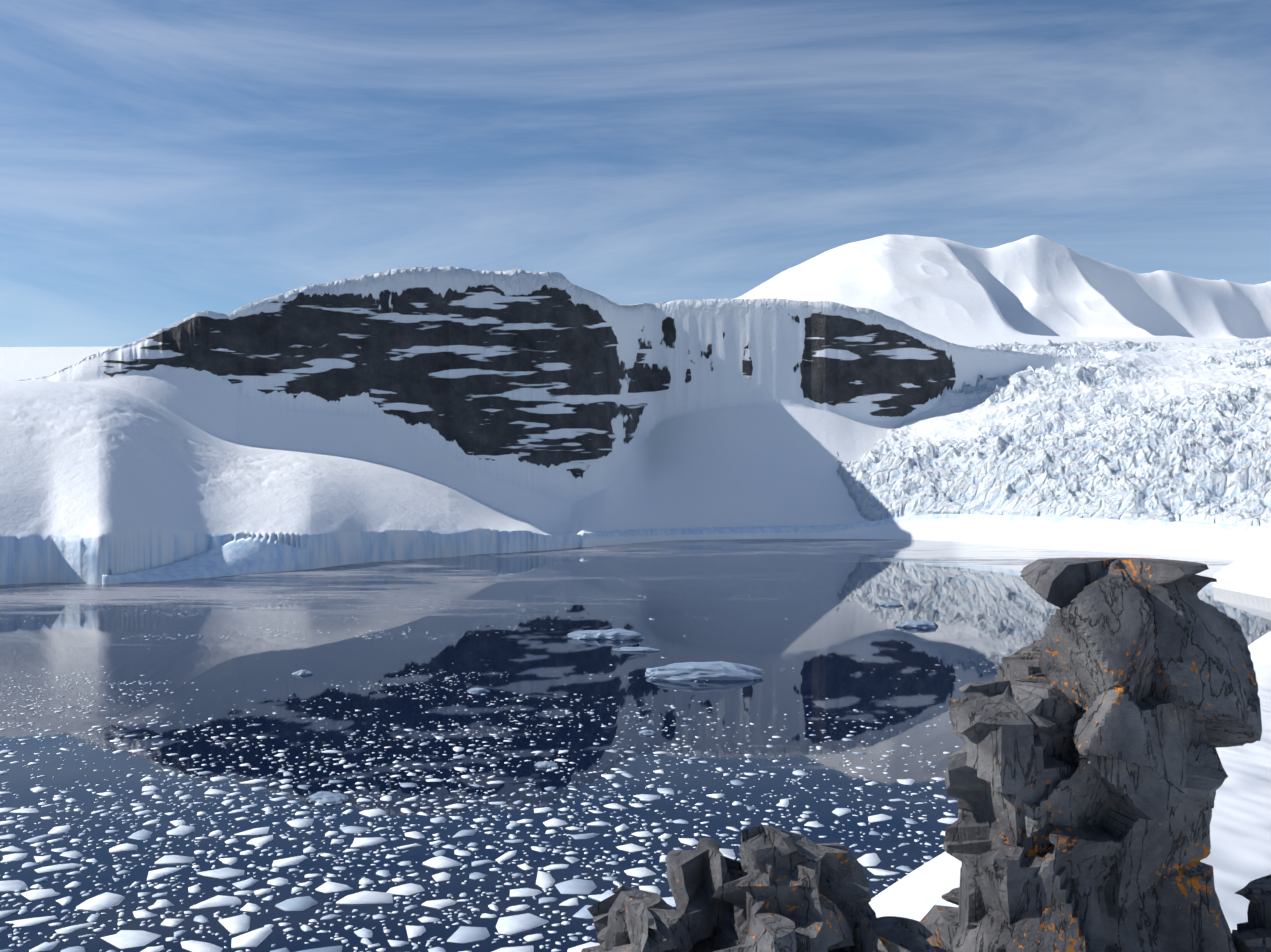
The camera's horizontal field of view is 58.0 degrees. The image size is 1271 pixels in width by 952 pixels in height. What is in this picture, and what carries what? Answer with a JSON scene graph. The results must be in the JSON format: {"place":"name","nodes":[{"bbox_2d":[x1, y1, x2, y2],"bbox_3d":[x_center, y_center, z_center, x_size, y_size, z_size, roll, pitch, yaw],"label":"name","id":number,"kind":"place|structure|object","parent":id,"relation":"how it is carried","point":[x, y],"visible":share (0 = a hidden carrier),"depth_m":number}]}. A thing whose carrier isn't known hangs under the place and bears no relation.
{"place":"outdoors","nodes":[
{"label":"outdoors","id":0,"kind":"place"},
{"bbox_2d":[0,234,1270,584],"bbox_3d":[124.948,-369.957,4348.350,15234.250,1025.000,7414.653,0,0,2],"label":"glacier terrain","id":1,"kind":"structure","parent":0,"point":[1038,392],"depth_m":1908.54},
{"bbox_2d":[0,539,1270,951],"bbox_3d":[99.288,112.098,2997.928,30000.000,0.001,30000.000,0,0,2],"label":"sea water","id":2,"kind":"structure","parent":0,"point":[780,589],"depth_m":498.75},
{"bbox_2d":[292,670,312,674],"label":"bergy bit","id":3,"kind":"object","parent":2,"relation":"in","point":[302,672],"visible":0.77,"depth_m":590.79},
{"bbox_2d":[306,791,347,803],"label":"bergy bit","id":4,"kind":"object","parent":2,"relation":"in","point":[325,797],"visible":0.96,"depth_m":356.63},
{"bbox_2d":[467,688,489,692],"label":"bergy bit","id":5,"kind":"object","parent":2,"relation":"in","point":[473,690],"visible":0.88,"depth_m":542.60},
{"bbox_2d":[534,761,557,767],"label":"bergy bit","id":6,"kind":"object","parent":2,"relation":"in","point":[543,764],"visible":0.85,"depth_m":400.04},
{"bbox_2d":[567,628,644,639],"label":"bergy bit","id":7,"kind":"object","parent":2,"relation":"on","point":[617,634],"visible":0.81,"depth_m":723.97},
{"bbox_2d":[0,542,1264,951],"bbox_3d":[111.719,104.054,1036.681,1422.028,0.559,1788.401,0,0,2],"label":"ice floes","id":8,"kind":"object","parent":2,"relation":"on","point":[256,938],"visible":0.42,"depth_m":306.88},
{"bbox_2d":[612,647,659,651],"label":"bergy bit","id":9,"kind":"object","parent":2,"relation":"in","point":[635,649],"visible":0.92,"depth_m":672.93},
{"bbox_2d":[639,730,654,734],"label":"bergy bit","id":10,"kind":"object","parent":2,"relation":"in","point":[647,732],"visible":0.9,"depth_m":452.07},
{"bbox_2d":[645,661,762,679],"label":"bergy bit","id":11,"kind":"object","parent":2,"relation":"in","point":[719,670],"visible":0.85,"depth_m":577.26},
{"bbox_2d":[880,602,902,605],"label":"bergy bit","id":12,"kind":"object","parent":2,"relation":"in","point":[891,604],"visible":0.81,"depth_m":916.86},
{"bbox_2d":[895,620,937,627],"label":"bergy bit","id":13,"kind":"object","parent":2,"relation":"on","point":[917,624],"visible":0.83,"depth_m":779.72},
{"bbox_2d":[0,0,1270,346],"label":"sky","id":14,"kind":"structure","parent":0,"point":[163,163]},
{"bbox_2d":[869,631,1270,932],"bbox_3d":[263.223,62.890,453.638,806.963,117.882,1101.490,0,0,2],"label":"snow ridge","id":15,"kind":"structure","parent":0,"point":[1238,858],"depth_m":10.86},
{"bbox_2d":[581,886,671,951],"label":"rock cluster","id":16,"kind":"object","parent":15,"relation":"on","point":[608,914],"visible":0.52,"depth_m":4.82},
{"bbox_2d":[590,897,692,951],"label":"rock cluster","id":17,"kind":"object","parent":15,"relation":"on","point":[657,930],"visible":0.96,"depth_m":4.43},
{"bbox_2d":[665,838,747,951],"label":"rock cluster","id":18,"kind":"object","parent":15,"relation":"on","point":[701,873],"visible":0.75,"depth_m":4.61},
{"bbox_2d":[739,858,748,872],"bbox_3d":[0.683,2.410,4.957,0.923,1.620,0.902,0,0,2],"label":"rock cluster","id":19,"kind":"object","parent":15,"relation":"on","point":[743,865],"depth_m":4.93},
{"bbox_2d":[714,912,795,951],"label":"rock cluster","id":20,"kind":"object","parent":15,"relation":"on","point":[771,932],"visible":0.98,"depth_m":4.20},
{"bbox_2d":[712,825,854,951],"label":"rock cluster","id":21,"kind":"object","parent":15,"relation":"on","point":[781,878],"visible":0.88,"depth_m":4.42},
{"bbox_2d":[816,843,876,951],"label":"rock cluster","id":22,"kind":"object","parent":15,"relation":"on","point":[843,884],"visible":0.27,"depth_m":4.68},
{"bbox_2d":[849,917,909,951],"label":"rock cluster","id":23,"kind":"object","parent":15,"relation":"on","point":[867,939],"visible":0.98,"depth_m":4.40},
{"bbox_2d":[870,916,947,951],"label":"rock cluster","id":24,"kind":"object","parent":15,"relation":"on","point":[911,935],"visible":0.62,"depth_m":4.64},
{"bbox_2d":[920,557,1261,951],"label":"pillar rock","id":25,"kind":"object","parent":15,"relation":"on","point":[1145,666],"visible":0.79,"depth_m":5.56},
{"bbox_2d":[943,680,1107,951],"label":"rock","id":26,"kind":"object","parent":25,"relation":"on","point":[1004,761],"visible":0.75,"depth_m":5.56},
{"bbox_2d":[1231,874,1270,951],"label":"rock","id":27,"kind":"object","parent":15,"relation":"on","point":[1253,934],"visible":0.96,"depth_m":5.71},
{"bbox_2d":[1213,549,1270,597],"bbox_3d":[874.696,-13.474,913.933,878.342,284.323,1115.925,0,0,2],"label":"snow","id":28,"kind":"structure","parent":0,"point":[1250,575],"depth_m":1042.24}
]}

